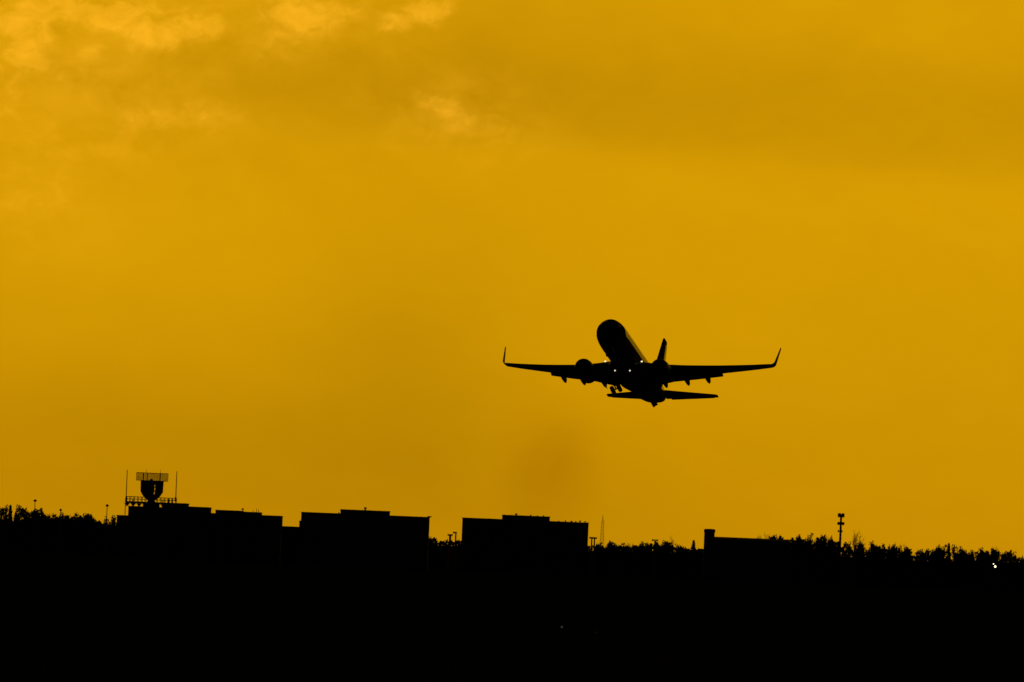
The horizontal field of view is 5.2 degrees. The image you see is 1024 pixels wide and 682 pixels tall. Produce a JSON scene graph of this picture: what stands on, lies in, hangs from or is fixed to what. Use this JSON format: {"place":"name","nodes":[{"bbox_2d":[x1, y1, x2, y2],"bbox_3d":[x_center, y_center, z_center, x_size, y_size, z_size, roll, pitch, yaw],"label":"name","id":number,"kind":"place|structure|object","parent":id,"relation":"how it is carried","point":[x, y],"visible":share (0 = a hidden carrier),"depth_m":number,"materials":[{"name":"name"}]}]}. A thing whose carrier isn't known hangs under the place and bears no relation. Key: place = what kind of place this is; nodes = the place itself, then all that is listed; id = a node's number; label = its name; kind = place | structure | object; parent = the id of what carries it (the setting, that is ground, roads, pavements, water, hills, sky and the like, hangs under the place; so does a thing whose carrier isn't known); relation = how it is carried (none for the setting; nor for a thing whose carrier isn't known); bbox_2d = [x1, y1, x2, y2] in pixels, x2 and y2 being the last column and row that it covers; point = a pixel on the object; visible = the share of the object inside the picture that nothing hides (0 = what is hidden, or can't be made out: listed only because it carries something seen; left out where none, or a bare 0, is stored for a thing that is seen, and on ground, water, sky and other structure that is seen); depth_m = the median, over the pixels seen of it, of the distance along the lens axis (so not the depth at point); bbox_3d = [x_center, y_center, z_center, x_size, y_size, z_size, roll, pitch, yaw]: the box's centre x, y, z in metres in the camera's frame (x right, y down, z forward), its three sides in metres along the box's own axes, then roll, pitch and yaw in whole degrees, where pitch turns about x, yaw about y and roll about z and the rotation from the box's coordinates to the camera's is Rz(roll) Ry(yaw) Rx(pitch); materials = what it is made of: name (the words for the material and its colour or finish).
{"place":"outdoors","nodes":[
{"label":"outdoors","id":0,"kind":"place"},
{"bbox_2d":[115,503,214,560],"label":"radar building","id":1,"kind":"structure","parent":0,"point":[182,531],"depth_m":2599.60,"materials":[{"name":"concrete"}]},
{"bbox_2d":[136,548,141,553],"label":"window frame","id":2,"kind":"structure","parent":1,"relation":"in","point":[138,550],"depth_m":2599.30,"materials":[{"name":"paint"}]},
{"bbox_2d":[125,496,176,511],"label":"radar platform","id":3,"kind":"structure","parent":1,"relation":"on","point":[133,502],"depth_m":2600.81,"materials":[{"name":"metal"}]},
{"bbox_2d":[136,472,167,501],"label":"radar antenna","id":4,"kind":"object","parent":3,"relation":"on","point":[147,490],"visible":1,"depth_m":2604.75,"materials":[{"name":"paint"}]},
{"bbox_2d":[190,550,195,555],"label":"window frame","id":5,"kind":"structure","parent":1,"relation":"in","point":[192,552],"depth_m":2599.30,"materials":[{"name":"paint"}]},
{"bbox_2d":[213,508,282,563],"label":"flat roofed building","id":6,"kind":"structure","parent":0,"point":[242,536],"depth_m":2599.61,"materials":[{"name":"brick"}]},
{"bbox_2d":[244,552,249,557],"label":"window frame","id":7,"kind":"structure","parent":6,"relation":"in","point":[246,554],"depth_m":2599.30,"materials":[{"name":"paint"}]},
{"bbox_2d":[245,538,250,543],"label":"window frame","id":8,"kind":"structure","parent":6,"relation":"in","point":[247,540],"depth_m":2599.30,"materials":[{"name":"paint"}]},
{"bbox_2d":[264,553,269,558],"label":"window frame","id":9,"kind":"structure","parent":6,"relation":"in","point":[266,555],"depth_m":2599.30,"materials":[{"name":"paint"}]},
{"bbox_2d":[265,539,270,544],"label":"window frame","id":10,"kind":"structure","parent":6,"relation":"in","point":[267,541],"depth_m":2599.30,"materials":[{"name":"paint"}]},
{"bbox_2d":[1,523,1002,589],"bbox_3d":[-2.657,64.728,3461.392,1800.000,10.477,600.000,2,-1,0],"label":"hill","id":11,"kind":"structure","parent":0,"point":[700,573],"depth_m":3181.06,"materials":[{"name":"black"}]},
{"bbox_2d":[0,550,1023,681],"bbox_3d":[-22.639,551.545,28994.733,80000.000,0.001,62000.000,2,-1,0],"label":"ground","id":12,"kind":"structure","parent":0,"point":[67,617],"depth_m":640.53,"materials":[{"name":"black plant"}]},
{"bbox_2d":[0,504,8,551],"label":"broadleaf tree","id":13,"kind":"object","parent":12,"relation":"on","point":[4,515],"visible":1,"depth_m":2785.27,"materials":[{"name":"black plant"}]},
{"bbox_2d":[3,504,12,550],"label":"conifer","id":14,"kind":"object","parent":12,"relation":"on","point":[8,535],"visible":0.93,"depth_m":2928.71,"materials":[{"name":"black plant"}]},
{"bbox_2d":[10,511,18,551],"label":"conifer","id":15,"kind":"object","parent":12,"relation":"on","point":[14,544],"visible":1,"depth_m":2805.73,"materials":[{"name":"black plant"}]},
{"bbox_2d":[13,504,32,551],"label":"broadleaf tree","id":16,"kind":"object","parent":12,"relation":"on","point":[24,523],"visible":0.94,"depth_m":2982.02,"materials":[{"name":"black plant"}]},
{"bbox_2d":[24,507,43,551],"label":"broadleaf tree","id":17,"kind":"object","parent":12,"relation":"on","point":[31,514],"visible":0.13,"depth_m":3031.79,"materials":[{"name":"black plant"}]},
{"bbox_2d":[32,499,36,552],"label":"lamp post","id":18,"kind":"object","parent":12,"relation":"on","point":[35,500],"visible":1,"depth_m":2699.46,"materials":[{"name":"metal"}]},
{"bbox_2d":[30,510,45,551],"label":"broadleaf tree","id":19,"kind":"object","parent":12,"relation":"on","point":[36,526],"visible":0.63,"depth_m":2958.86,"materials":[{"name":"black plant"}]},
{"bbox_2d":[36,513,52,552],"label":"broadleaf tree","id":20,"kind":"object","parent":12,"relation":"on","point":[42,533],"visible":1,"depth_m":2846.14,"materials":[{"name":"black plant"}]},
{"bbox_2d":[47,513,56,552],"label":"broadleaf tree","id":21,"kind":"object","parent":12,"relation":"on","point":[53,518],"visible":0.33,"depth_m":2976.34,"materials":[{"name":"black plant"}]},
{"bbox_2d":[52,516,64,553],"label":"broadleaf tree","id":22,"kind":"object","parent":12,"relation":"on","point":[55,540],"visible":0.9,"depth_m":2791.67,"materials":[{"name":"black plant"}]},
{"bbox_2d":[58,509,61,553],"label":"lamp post","id":23,"kind":"object","parent":12,"relation":"on","point":[59,531],"visible":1,"depth_m":2699.45,"materials":[{"name":"metal"}]},
{"bbox_2d":[60,515,74,553],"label":"broadleaf tree","id":24,"kind":"object","parent":12,"relation":"on","point":[67,526],"visible":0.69,"depth_m":2872.75,"materials":[{"name":"black plant"}]},
{"bbox_2d":[70,511,80,553],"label":"broadleaf tree","id":25,"kind":"object","parent":12,"relation":"on","point":[75,535],"visible":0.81,"depth_m":2906.60,"materials":[{"name":"black plant"}]},
{"bbox_2d":[78,513,91,554],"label":"broadleaf tree","id":26,"kind":"object","parent":12,"relation":"on","point":[84,539],"visible":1,"depth_m":2803.11,"materials":[{"name":"black plant"}]},
{"bbox_2d":[88,519,100,554],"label":"broadleaf tree","id":27,"kind":"object","parent":12,"relation":"on","point":[96,525],"visible":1,"depth_m":2821.91,"materials":[{"name":"black plant"}]},
{"bbox_2d":[92,518,105,553],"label":"broadleaf tree","id":28,"kind":"object","parent":12,"relation":"on","point":[102,529],"visible":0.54,"depth_m":3016.11,"materials":[{"name":"black plant"}]},
{"bbox_2d":[105,504,108,556],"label":"lamp post","id":29,"kind":"object","parent":12,"relation":"on","point":[106,505],"visible":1,"depth_m":2639.50,"materials":[{"name":"metal"}]},
{"bbox_2d":[102,515,115,555],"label":"broadleaf tree","id":30,"kind":"object","parent":12,"relation":"on","point":[110,537],"visible":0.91,"depth_m":2828.99,"materials":[{"name":"black plant"}]},
{"bbox_2d":[109,519,116,554],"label":"broadleaf tree","id":31,"kind":"object","parent":12,"relation":"on","point":[115,535],"visible":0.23,"depth_m":2918.72,"materials":[{"name":"black plant"}]},
{"bbox_2d":[280,526,298,564],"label":"boundary wall","id":32,"kind":"structure","parent":12,"relation":"on","point":[289,543],"depth_m":2605.54,"materials":[{"name":"brick"}]},
{"bbox_2d":[298,507,431,569],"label":"office block","id":33,"kind":"structure","parent":12,"relation":"on","point":[364,538],"depth_m":2599.58,"materials":[{"name":"concrete"}]},
{"bbox_2d":[311,555,316,560],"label":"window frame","id":34,"kind":"structure","parent":33,"relation":"in","point":[313,557],"depth_m":2599.30,"materials":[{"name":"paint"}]},
{"bbox_2d":[312,541,317,546],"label":"window frame","id":35,"kind":"structure","parent":33,"relation":"in","point":[314,543],"depth_m":2599.30,"materials":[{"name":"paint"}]},
{"bbox_2d":[331,556,336,561],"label":"window frame","id":36,"kind":"structure","parent":33,"relation":"in","point":[333,558],"depth_m":2599.30,"materials":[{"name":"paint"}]},
{"bbox_2d":[332,542,337,547],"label":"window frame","id":37,"kind":"structure","parent":33,"relation":"in","point":[334,544],"depth_m":2599.30,"materials":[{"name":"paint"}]},
{"bbox_2d":[391,558,396,563],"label":"window frame","id":38,"kind":"structure","parent":33,"relation":"in","point":[393,560],"depth_m":2599.30,"materials":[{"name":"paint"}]},
{"bbox_2d":[411,545,416,550],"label":"window frame","id":39,"kind":"structure","parent":33,"relation":"in","point":[413,547],"depth_m":2599.30,"materials":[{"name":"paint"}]},
{"bbox_2d":[428,536,439,568],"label":"broadleaf tree","id":40,"kind":"object","parent":12,"relation":"on","point":[433,556],"visible":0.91,"depth_m":2815.28,"materials":[{"name":"black plant"}]},
{"bbox_2d":[436,543,447,568],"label":"broadleaf tree","id":41,"kind":"object","parent":12,"relation":"on","point":[442,557],"visible":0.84,"depth_m":2964.17,"materials":[{"name":"black plant"}]},
{"bbox_2d":[447,534,452,570],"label":"floodlight pole","id":42,"kind":"object","parent":12,"relation":"on","point":[449,553],"visible":1,"depth_m":2639.33,"materials":[{"name":"metal"}]},
{"bbox_2d":[453,532,456,570],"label":"floodlight pole","id":43,"kind":"object","parent":12,"relation":"on","point":[455,551],"visible":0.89,"depth_m":2639.41,"materials":[{"name":"metal"}]},
{"bbox_2d":[455,540,460,569],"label":"broadleaf tree","id":44,"kind":"object","parent":12,"relation":"on","point":[458,561],"visible":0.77,"depth_m":2824.85,"materials":[{"name":"black plant"}]},
{"bbox_2d":[1,517,1023,580],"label":"distant wood","id":45,"kind":"object","parent":12,"relation":"on","point":[699,551],"visible":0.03,"depth_m":3115.73,"materials":[{"name":"black plant"}]},
{"bbox_2d":[589,537,593,576],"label":"floodlight pole","id":46,"kind":"object","parent":12,"relation":"on","point":[591,538],"visible":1,"depth_m":2639.41,"materials":[{"name":"metal"}]},
{"bbox_2d":[592,537,596,576],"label":"floodlight pole","id":47,"kind":"object","parent":12,"relation":"on","point":[593,557],"visible":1,"depth_m":2639.40,"materials":[{"name":"metal"}]},
{"bbox_2d":[587,542,603,575],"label":"broadleaf tree","id":48,"kind":"object","parent":12,"relation":"on","point":[598,564],"visible":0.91,"depth_m":2794.45,"materials":[{"name":"black plant"}]},
{"bbox_2d":[601,542,614,574],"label":"broadleaf tree","id":49,"kind":"object","parent":12,"relation":"on","point":[607,569],"visible":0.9,"depth_m":2997.38,"materials":[{"name":"black plant"}]},
{"bbox_2d":[607,540,621,575],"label":"broadleaf tree","id":50,"kind":"object","parent":12,"relation":"on","point":[615,559],"visible":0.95,"depth_m":3001.12,"materials":[{"name":"black plant"}]},
{"bbox_2d":[619,543,631,575],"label":"broadleaf tree","id":51,"kind":"object","parent":12,"relation":"on","point":[625,560],"visible":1,"depth_m":2921.87,"materials":[{"name":"black plant"}]},
{"bbox_2d":[637,541,648,576],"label":"broadleaf tree","id":52,"kind":"object","parent":12,"relation":"on","point":[641,554],"visible":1,"depth_m":2890.17,"materials":[{"name":"black plant"}]},
{"bbox_2d":[644,541,660,577],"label":"broadleaf tree","id":53,"kind":"object","parent":12,"relation":"on","point":[648,572],"visible":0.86,"depth_m":2870.62,"materials":[{"name":"black plant"}]},
{"bbox_2d":[652,539,657,578],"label":"floodlight pole","id":54,"kind":"object","parent":12,"relation":"on","point":[654,557],"visible":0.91,"depth_m":2639.41,"materials":[{"name":"metal"}]},
{"bbox_2d":[659,540,676,578],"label":"broadleaf tree","id":55,"kind":"object","parent":12,"relation":"on","point":[668,559],"visible":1,"depth_m":2790.04,"materials":[{"name":"black plant"}]},
{"bbox_2d":[673,544,692,578],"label":"broadleaf tree","id":56,"kind":"object","parent":12,"relation":"on","point":[680,565],"visible":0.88,"depth_m":2872.54,"materials":[{"name":"black plant"}]},
{"bbox_2d":[681,546,693,578],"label":"broadleaf tree","id":57,"kind":"object","parent":12,"relation":"on","point":[689,569],"visible":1,"depth_m":2877.48,"materials":[{"name":"black plant"}]},
{"bbox_2d":[690,540,698,578],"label":"conifer","id":58,"kind":"object","parent":12,"relation":"on","point":[695,570],"visible":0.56,"depth_m":3028.42,"materials":[{"name":"black plant"}]},
{"bbox_2d":[787,534,802,583],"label":"broadleaf tree","id":59,"kind":"object","parent":12,"relation":"on","point":[792,565],"visible":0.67,"depth_m":2864.12,"materials":[{"name":"black plant"}]},
{"bbox_2d":[793,538,810,583],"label":"broadleaf tree","id":60,"kind":"object","parent":12,"relation":"on","point":[800,568],"visible":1,"depth_m":2887.87,"materials":[{"name":"black plant"}]},
{"bbox_2d":[802,533,814,583],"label":"broadleaf tree","id":61,"kind":"object","parent":12,"relation":"on","point":[807,564],"visible":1,"depth_m":2912.28,"materials":[{"name":"black plant"}]},
{"bbox_2d":[810,534,827,583],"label":"broadleaf tree","id":62,"kind":"object","parent":12,"relation":"on","point":[812,566],"visible":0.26,"depth_m":2995.86,"materials":[{"name":"black plant"}]},
{"bbox_2d":[813,535,827,584],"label":"broadleaf tree","id":63,"kind":"object","parent":12,"relation":"on","point":[821,560],"visible":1,"depth_m":2865.36,"materials":[{"name":"black plant"}]},
{"bbox_2d":[825,536,836,583],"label":"broadleaf tree","id":64,"kind":"object","parent":12,"relation":"on","point":[829,544],"visible":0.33,"depth_m":3036.13,"materials":[{"name":"black plant"}]},
{"bbox_2d":[828,540,841,584],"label":"broadleaf tree","id":65,"kind":"object","parent":12,"relation":"on","point":[834,573],"visible":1,"depth_m":2934.73,"materials":[{"name":"black plant"}]},
{"bbox_2d":[840,541,852,584],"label":"broadleaf tree","id":66,"kind":"object","parent":12,"relation":"on","point":[847,553],"visible":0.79,"depth_m":3003.38,"materials":[{"name":"black plant"}]},
{"bbox_2d":[845,530,864,585],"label":"bare tree","id":67,"kind":"object","parent":12,"relation":"on","point":[852,577],"visible":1,"depth_m":2827.37,"materials":[{"name":"black plant"}]},
{"bbox_2d":[853,541,866,585],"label":"broadleaf tree","id":68,"kind":"object","parent":12,"relation":"on","point":[859,564],"visible":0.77,"depth_m":2926.54,"materials":[{"name":"black plant"}]},
{"bbox_2d":[863,540,875,586],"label":"broadleaf tree","id":69,"kind":"object","parent":12,"relation":"on","point":[867,569],"visible":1,"depth_m":2872.66,"materials":[{"name":"black plant"}]},
{"bbox_2d":[869,544,878,586],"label":"broadleaf tree","id":70,"kind":"object","parent":12,"relation":"on","point":[874,568],"visible":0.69,"depth_m":2865.08,"materials":[{"name":"black plant"}]},
{"bbox_2d":[876,543,886,587],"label":"broadleaf tree","id":71,"kind":"object","parent":12,"relation":"on","point":[881,571],"visible":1,"depth_m":2797.23,"materials":[{"name":"black plant"}]},
{"bbox_2d":[885,544,894,586],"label":"broadleaf tree","id":72,"kind":"object","parent":12,"relation":"on","point":[890,565],"visible":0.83,"depth_m":2973.71,"materials":[{"name":"black plant"}]},
{"bbox_2d":[889,545,905,587],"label":"broadleaf tree","id":73,"kind":"object","parent":12,"relation":"on","point":[897,574],"visible":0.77,"depth_m":2946.94,"materials":[{"name":"black plant"}]},
{"bbox_2d":[901,546,915,588],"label":"broadleaf tree","id":74,"kind":"object","parent":12,"relation":"on","point":[908,580],"visible":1,"depth_m":2785.38,"materials":[{"name":"black plant"}]},
{"bbox_2d":[910,549,922,587],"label":"broadleaf tree","id":75,"kind":"object","parent":12,"relation":"on","point":[917,563],"visible":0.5,"depth_m":3009.72,"materials":[{"name":"black plant"}]},
{"bbox_2d":[918,549,930,588],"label":"broadleaf tree","id":76,"kind":"object","parent":12,"relation":"on","point":[924,567],"visible":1,"depth_m":2865.43,"materials":[{"name":"black plant"}]},
{"bbox_2d":[922,549,933,588],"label":"broadleaf tree","id":77,"kind":"object","parent":12,"relation":"on","point":[930,561],"visible":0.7,"depth_m":2970.95,"materials":[{"name":"black plant"}]},
{"bbox_2d":[930,544,944,588],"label":"broadleaf tree","id":78,"kind":"object","parent":12,"relation":"on","point":[937,566],"visible":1,"depth_m":2954.43,"materials":[{"name":"black plant"}]},
{"bbox_2d":[934,545,946,588],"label":"broadleaf tree","id":79,"kind":"object","parent":12,"relation":"on","point":[943,561],"visible":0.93,"depth_m":2968.93,"materials":[{"name":"black plant"}]},
{"bbox_2d":[942,543,950,589],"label":"conifer","id":80,"kind":"object","parent":12,"relation":"on","point":[946,578],"visible":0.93,"depth_m":2910.88,"materials":[{"name":"black plant"}]},
{"bbox_2d":[949,544,966,589],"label":"broadleaf tree","id":81,"kind":"object","parent":12,"relation":"on","point":[956,570],"visible":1,"depth_m":2843.44,"materials":[{"name":"black plant"}]},
{"bbox_2d":[954,545,966,589],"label":"broadleaf tree","id":82,"kind":"object","parent":12,"relation":"on","point":[963,573],"visible":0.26,"depth_m":2904.44,"materials":[{"name":"black plant"}]},
{"bbox_2d":[962,550,971,589],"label":"broadleaf tree","id":83,"kind":"object","parent":12,"relation":"on","point":[967,582],"visible":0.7,"depth_m":2928.71,"materials":[{"name":"black plant"}]},
{"bbox_2d":[968,549,979,589],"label":"broadleaf tree","id":84,"kind":"object","parent":12,"relation":"on","point":[972,561],"visible":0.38,"depth_m":3035.04,"materials":[{"name":"black plant"}]},
{"bbox_2d":[972,547,984,590],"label":"broadleaf tree","id":85,"kind":"object","parent":12,"relation":"on","point":[976,572],"visible":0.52,"depth_m":2974.43,"materials":[{"name":"black plant"}]},
{"bbox_2d":[979,548,999,591],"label":"broadleaf tree","id":86,"kind":"object","parent":12,"relation":"on","point":[986,576],"visible":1,"depth_m":2868.89,"materials":[{"name":"black plant"}]},
{"bbox_2d":[993,563,995,608],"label":"lit floodlight","id":87,"kind":"object","parent":12,"relation":"on","point":[994,584],"visible":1,"depth_m":1399.80,"materials":[{"name":"metal"}]},
{"bbox_2d":[991,547,1000,591],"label":"broadleaf tree","id":88,"kind":"object","parent":12,"relation":"on","point":[996,562],"visible":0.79,"depth_m":2936.85,"materials":[{"name":"black plant"}]},
{"bbox_2d":[998,549,1012,591],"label":"broadleaf tree","id":89,"kind":"object","parent":12,"relation":"on","point":[1003,581],"visible":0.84,"depth_m":2918.72,"materials":[{"name":"black plant"}]},
{"bbox_2d":[1005,552,1022,592],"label":"broadleaf tree","id":90,"kind":"object","parent":12,"relation":"on","point":[1014,578],"visible":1,"depth_m":2887.96,"materials":[{"name":"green plant"}]},
{"bbox_2d":[1016,556,1023,592],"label":"broadleaf tree","id":91,"kind":"object","parent":12,"relation":"on","point":[1021,573],"visible":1,"depth_m":2893.26,"materials":[{"name":"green plant"}]},
{"bbox_2d":[0,0,1023,559],"label":"sky","id":92,"kind":"structure","parent":0,"point":[284,258],"materials":[{"name":"orange"}]},
{"bbox_2d":[460,513,588,576],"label":"terminal building","id":93,"kind":"structure","parent":0,"point":[516,543],"depth_m":2599.58,"materials":[{"name":"brick"}]},
{"bbox_2d":[511,563,516,568],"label":"window frame","id":94,"kind":"structure","parent":93,"relation":"in","point":[513,565],"depth_m":2599.30,"materials":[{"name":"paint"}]},
{"bbox_2d":[512,549,517,554],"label":"window frame","id":95,"kind":"structure","parent":93,"relation":"in","point":[514,551],"depth_m":2599.30,"materials":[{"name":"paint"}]},
{"bbox_2d":[531,564,536,569],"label":"window frame","id":96,"kind":"structure","parent":93,"relation":"in","point":[533,566],"depth_m":2599.30,"materials":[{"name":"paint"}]},
{"bbox_2d":[551,565,556,570],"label":"window frame","id":97,"kind":"structure","parent":93,"relation":"in","point":[553,567],"depth_m":2599.30,"materials":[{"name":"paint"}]},
{"bbox_2d":[503,319,780,406],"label":"airliner","id":98,"kind":"object","parent":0,"point":[632,369],"visible":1,"depth_m":1422.10,"materials":[{"name":"paint"}]},
{"bbox_2d":[702,529,714,580],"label":"chimney block","id":99,"kind":"structure","parent":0,"point":[708,552],"depth_m":2696.95,"materials":[{"name":"brick"}]},
{"bbox_2d":[713,537,790,583],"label":"building","id":100,"kind":"structure","parent":0,"point":[751,560],"depth_m":2699.54,"materials":[{"name":"concrete"}]},
{"bbox_2d":[837,513,844,579],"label":"cell tower","id":101,"kind":"structure","parent":0,"point":[840,523],"depth_m":2999.40,"materials":[{"name":"metal"}]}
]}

